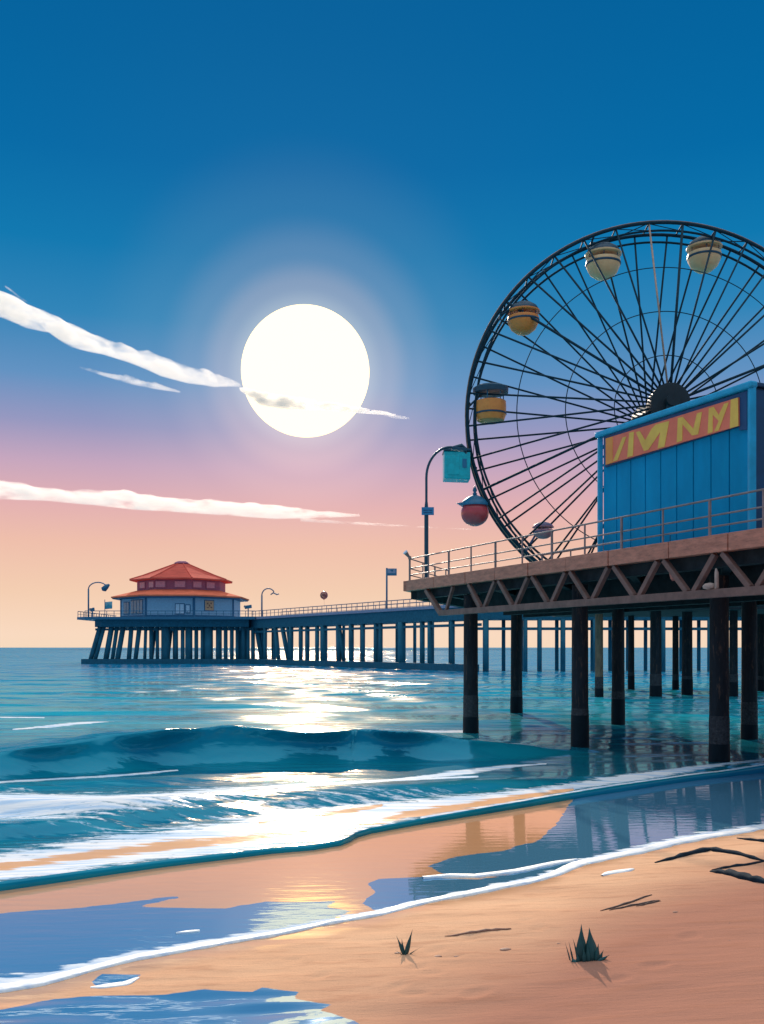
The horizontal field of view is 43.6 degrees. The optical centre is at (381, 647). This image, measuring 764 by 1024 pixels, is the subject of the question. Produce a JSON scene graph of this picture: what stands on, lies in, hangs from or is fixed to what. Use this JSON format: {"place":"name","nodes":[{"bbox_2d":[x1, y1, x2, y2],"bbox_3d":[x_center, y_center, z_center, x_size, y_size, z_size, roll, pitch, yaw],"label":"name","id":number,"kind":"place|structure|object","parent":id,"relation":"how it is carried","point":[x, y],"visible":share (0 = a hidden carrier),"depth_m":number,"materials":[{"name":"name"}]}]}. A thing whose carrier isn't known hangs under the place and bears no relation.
{"place":"outdoors","nodes":[
{"label":"outdoors","id":0,"kind":"place"},
{"bbox_2d":[241,304,368,436],"bbox_3d":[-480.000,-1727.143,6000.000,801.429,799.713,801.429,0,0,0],"label":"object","id":1,"kind":"object","parent":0,"point":[304,370],"visible":1,"depth_m":5709.90,"materials":[{"name":"white"}]},
{"bbox_2d":[320,591,327,606],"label":"balloon","id":2,"kind":"object","parent":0,"point":[323,595],"visible":1,"depth_m":152.67,"materials":[{"name":"red rubber"}]},
{"bbox_2d":[0,772,763,1023],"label":"sand","id":3,"kind":"structure","parent":0,"point":[688,962],"depth_m":9.71,"materials":[{"name":"beige sand"}]},
{"bbox_2d":[0,824,763,992],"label":"foam","id":4,"kind":"object","parent":3,"relation":"on","point":[69,974],"visible":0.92,"depth_m":10.59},
{"bbox_2d":[395,932,420,954],"bbox_3d":[0.251,2.749,8.881,0.257,0.244,0.058,0,0,6],"label":"grass tuft","id":5,"kind":"object","parent":3,"relation":"on","point":[406,950],"visible":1,"depth_m":8.88,"materials":[{"name":"green plant"}]},
{"bbox_2d":[447,928,510,935],"bbox_3d":[0.949,2.825,9.489,0.693,0.048,0.070,0,0,-15],"label":"driftwood","id":6,"kind":"object","parent":3,"relation":"on","point":[481,930],"visible":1,"depth_m":9.48,"materials":[{"name":"brown wood"}]},
{"bbox_2d":[565,924,608,961],"bbox_3d":[1.799,2.596,8.364,0.386,0.353,0.117,0,0,10],"label":"grass tuft","id":7,"kind":"object","parent":3,"relation":"on","point":[588,950],"visible":1,"depth_m":8.35,"materials":[{"name":"green plant"}]},
{"bbox_2d":[600,894,651,910],"bbox_3d":[2.696,2.812,10.512,1.039,0.031,0.042,0,0,-44],"label":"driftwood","id":8,"kind":"object","parent":3,"relation":"on","point":[624,903],"visible":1,"depth_m":10.48,"materials":[{"name":"wood"}]},
{"bbox_2d":[610,900,656,909],"bbox_3d":[2.733,2.805,10.397,0.779,0.028,0.058,0,0,-33],"label":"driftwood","id":9,"kind":"object","parent":3,"relation":"on","point":[629,905],"visible":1,"depth_m":10.38,"materials":[{"name":"wood"}]},
{"bbox_2d":[637,900,658,905],"bbox_3d":[2.911,2.803,10.456,0.390,0.022,0.037,0,0,-34],"label":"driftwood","id":10,"kind":"object","parent":3,"relation":"on","point":[648,903],"visible":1,"depth_m":10.46,"materials":[{"name":"wood"}]},
{"bbox_2d":[654,847,763,862],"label":"kelp","id":11,"kind":"object","parent":3,"relation":"on","point":[702,850],"visible":0.9,"depth_m":13.18},
{"bbox_2d":[710,869,763,883],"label":"driftwood","id":12,"kind":"object","parent":3,"relation":"on","point":[743,875],"visible":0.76,"depth_m":11.50,"materials":[{"name":"black wood"}]},
{"bbox_2d":[712,861,763,869],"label":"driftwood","id":13,"kind":"object","parent":3,"relation":"on","point":[738,865],"visible":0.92,"depth_m":12.37,"materials":[{"name":"black wood"}]},
{"bbox_2d":[737,837,763,841],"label":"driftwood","id":14,"kind":"object","parent":3,"relation":"on","point":[753,839],"visible":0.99,"depth_m":14.27,"materials":[{"name":"black wood"}]},
{"bbox_2d":[0,648,763,890],"bbox_3d":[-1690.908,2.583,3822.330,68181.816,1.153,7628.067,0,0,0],"label":"sea","id":15,"kind":"structure","parent":0,"point":[108,769],"depth_m":24.63,"materials":[{"name":"liquid"}]},
{"bbox_2d":[77,599,740,671],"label":"pier","id":16,"kind":"structure","parent":15,"relation":"in","point":[258,627],"depth_m":149.75,"materials":[{"name":"blue wood"}]},
{"bbox_2d":[88,582,109,616],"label":"street lamp","id":17,"kind":"object","parent":16,"relation":"on","point":[105,587],"visible":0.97,"depth_m":175.87,"materials":[{"name":"metal"}]},
{"bbox_2d":[104,600,111,616],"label":"flag","id":18,"kind":"object","parent":16,"relation":"on","point":[107,605],"visible":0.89,"depth_m":172.98,"materials":[{"name":"teal fabric"}]},
{"bbox_2d":[111,561,248,616],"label":"pavilion","id":19,"kind":"structure","parent":16,"relation":"on","point":[182,589],"depth_m":177.13,"materials":[{"name":"red tile"}]},
{"bbox_2d":[123,602,129,614],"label":"window","id":20,"kind":"structure","parent":19,"relation":"in","point":[126,605],"depth_m":178.84,"materials":[{"name":"teal glass"}]},
{"bbox_2d":[131,599,142,613],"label":"window","id":21,"kind":"structure","parent":19,"relation":"in","point":[136,605],"depth_m":176.07,"materials":[{"name":"teal glass"}]},
{"bbox_2d":[139,581,145,588],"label":"window","id":22,"kind":"structure","parent":19,"relation":"in","point":[142,585],"depth_m":180.07,"materials":[{"name":"pink glass"}]},
{"bbox_2d":[149,581,153,587],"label":"window","id":23,"kind":"structure","parent":19,"relation":"in","point":[151,583],"depth_m":177.84,"materials":[{"name":"pink glass"}]},
{"bbox_2d":[155,580,165,587],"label":"window","id":24,"kind":"structure","parent":19,"relation":"in","point":[158,583],"depth_m":177.01,"materials":[{"name":"glass"}]},
{"bbox_2d":[175,603,184,613],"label":"window","id":25,"kind":"structure","parent":19,"relation":"in","point":[179,607],"depth_m":174.23,"materials":[{"name":"blue glass"}]},
{"bbox_2d":[174,580,185,587],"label":"window","id":26,"kind":"structure","parent":19,"relation":"in","point":[177,583],"depth_m":177.01,"materials":[{"name":"pink glass"}]},
{"bbox_2d":[185,604,190,612],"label":"window","id":27,"kind":"structure","parent":19,"relation":"in","point":[187,606],"depth_m":174.23,"materials":[{"name":"blue glass"}]},
{"bbox_2d":[192,581,201,587],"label":"window","id":28,"kind":"structure","parent":19,"relation":"in","point":[195,584],"depth_m":177.97,"materials":[{"name":"glass"}]},
{"bbox_2d":[206,581,214,588],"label":"window","id":29,"kind":"structure","parent":19,"relation":"in","point":[209,585],"depth_m":180.07,"materials":[{"name":"pink glass"}]},
{"bbox_2d":[244,605,251,616],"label":"viewfinder","id":30,"kind":"object","parent":16,"relation":"on","point":[247,606],"visible":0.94,"depth_m":172.25,"materials":[{"name":"blue metal"}]},
{"bbox_2d":[261,588,278,616],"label":"street lamp","id":31,"kind":"object","parent":16,"relation":"on","point":[262,598],"visible":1,"depth_m":168.91,"materials":[{"name":"grey metal"}]},
{"bbox_2d":[386,568,396,608],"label":"sign pole","id":32,"kind":"object","parent":16,"relation":"on","point":[391,571],"visible":0.9,"depth_m":135.24,"materials":[{"name":"grey metal"}]},
{"bbox_2d":[403,488,763,761],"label":"pier","id":33,"kind":"structure","parent":15,"relation":"in","point":[620,584],"depth_m":29.72,"materials":[{"name":"brown wood"}]},
{"bbox_2d":[403,550,410,559],"bbox_3d":[0.974,-3.605,37.289,0.311,0.370,0.190,0,0,-27],"label":"spotlight","id":34,"kind":"object","parent":33,"relation":"attached to","point":[405,552],"visible":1,"depth_m":37.23,"materials":[{"name":"white metal"}]},
{"bbox_2d":[422,443,466,577],"bbox_3d":[2.512,-5.367,38.400,1.850,5.634,0.320,0,0,0],"label":"street lamp","id":35,"kind":"object","parent":33,"relation":"on","point":[426,509],"visible":0.9,"depth_m":38.33,"materials":[{"name":"metal"}]},
{"bbox_2d":[442,448,476,482],"bbox_3d":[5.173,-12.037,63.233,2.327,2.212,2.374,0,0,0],"label":"banner","id":36,"kind":"object","parent":35,"relation":"hanging from","point":[456,466],"visible":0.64,"depth_m":62.13,"materials":[{"name":"teal fabric"}]},
{"bbox_2d":[465,220,763,561],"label":"ferris wheel","id":37,"kind":"object","parent":33,"relation":"on","point":[666,395],"visible":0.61,"depth_m":62.16,"materials":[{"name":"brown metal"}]},
{"bbox_2d":[456,486,489,525],"bbox_3d":[6.293,-9.289,62.985,2.812,2.628,1.872,0,0,-25],"label":"gondola","id":38,"kind":"object","parent":37,"relation":"hanging from","point":[474,511],"visible":0.98,"depth_m":62.24},
{"bbox_2d":[469,383,507,424],"bbox_3d":[6.989,-16.024,63.083,2.665,2.485,2.721,0,0,0],"label":"gondola","id":39,"kind":"object","parent":37,"relation":"hanging from","point":[490,408],"visible":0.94,"depth_m":62.10},
{"bbox_2d":[498,300,539,335],"bbox_3d":[9.061,-21.690,63.070,2.669,2.225,2.530,0,0,0],"label":"gondola","id":40,"kind":"object","parent":37,"relation":"hanging from","point":[522,323],"visible":0.95,"depth_m":62.21},
{"bbox_2d":[526,522,553,550],"bbox_3d":[10.348,-7.256,63.217,1.940,2.056,2.063,0,0,0],"label":"gondola","id":41,"kind":"object","parent":37,"relation":"hanging from","point":[545,526],"visible":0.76,"depth_m":62.49},
{"bbox_2d":[585,237,621,280],"bbox_3d":[14.557,-25.497,62.900,2.381,2.561,2.381,0,0,0],"label":"gondola","id":42,"kind":"object","parent":37,"relation":"hanging from","point":[606,255],"visible":0.94,"depth_m":62.16},
{"bbox_2d":[686,232,722,273],"bbox_3d":[21.206,-25.871,62.900,2.286,2.410,2.286,0,0,0],"label":"gondola","id":43,"kind":"object","parent":37,"relation":"hanging from","point":[697,249],"visible":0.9,"depth_m":62.23},
{"bbox_2d":[595,380,763,551],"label":"kiosk","id":44,"kind":"object","parent":33,"relation":"on","point":[709,446],"visible":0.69,"depth_m":24.50,"materials":[{"name":"blue"}]},
{"bbox_2d":[0,0,763,647],"label":"sky","id":45,"kind":"structure","parent":0,"point":[177,176],"materials":[{"name":"blue"}]},
{"bbox_2d":[702,568,718,589],"bbox_3d":[7.693,-1.592,22.380,0.340,0.484,0.426,0,0,0],"label":"canvas bundle","id":46,"kind":"object","parent":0,"point":[708,586],"visible":0.99,"depth_m":22.22,"materials":[{"name":"beige fabric"}]}
]}

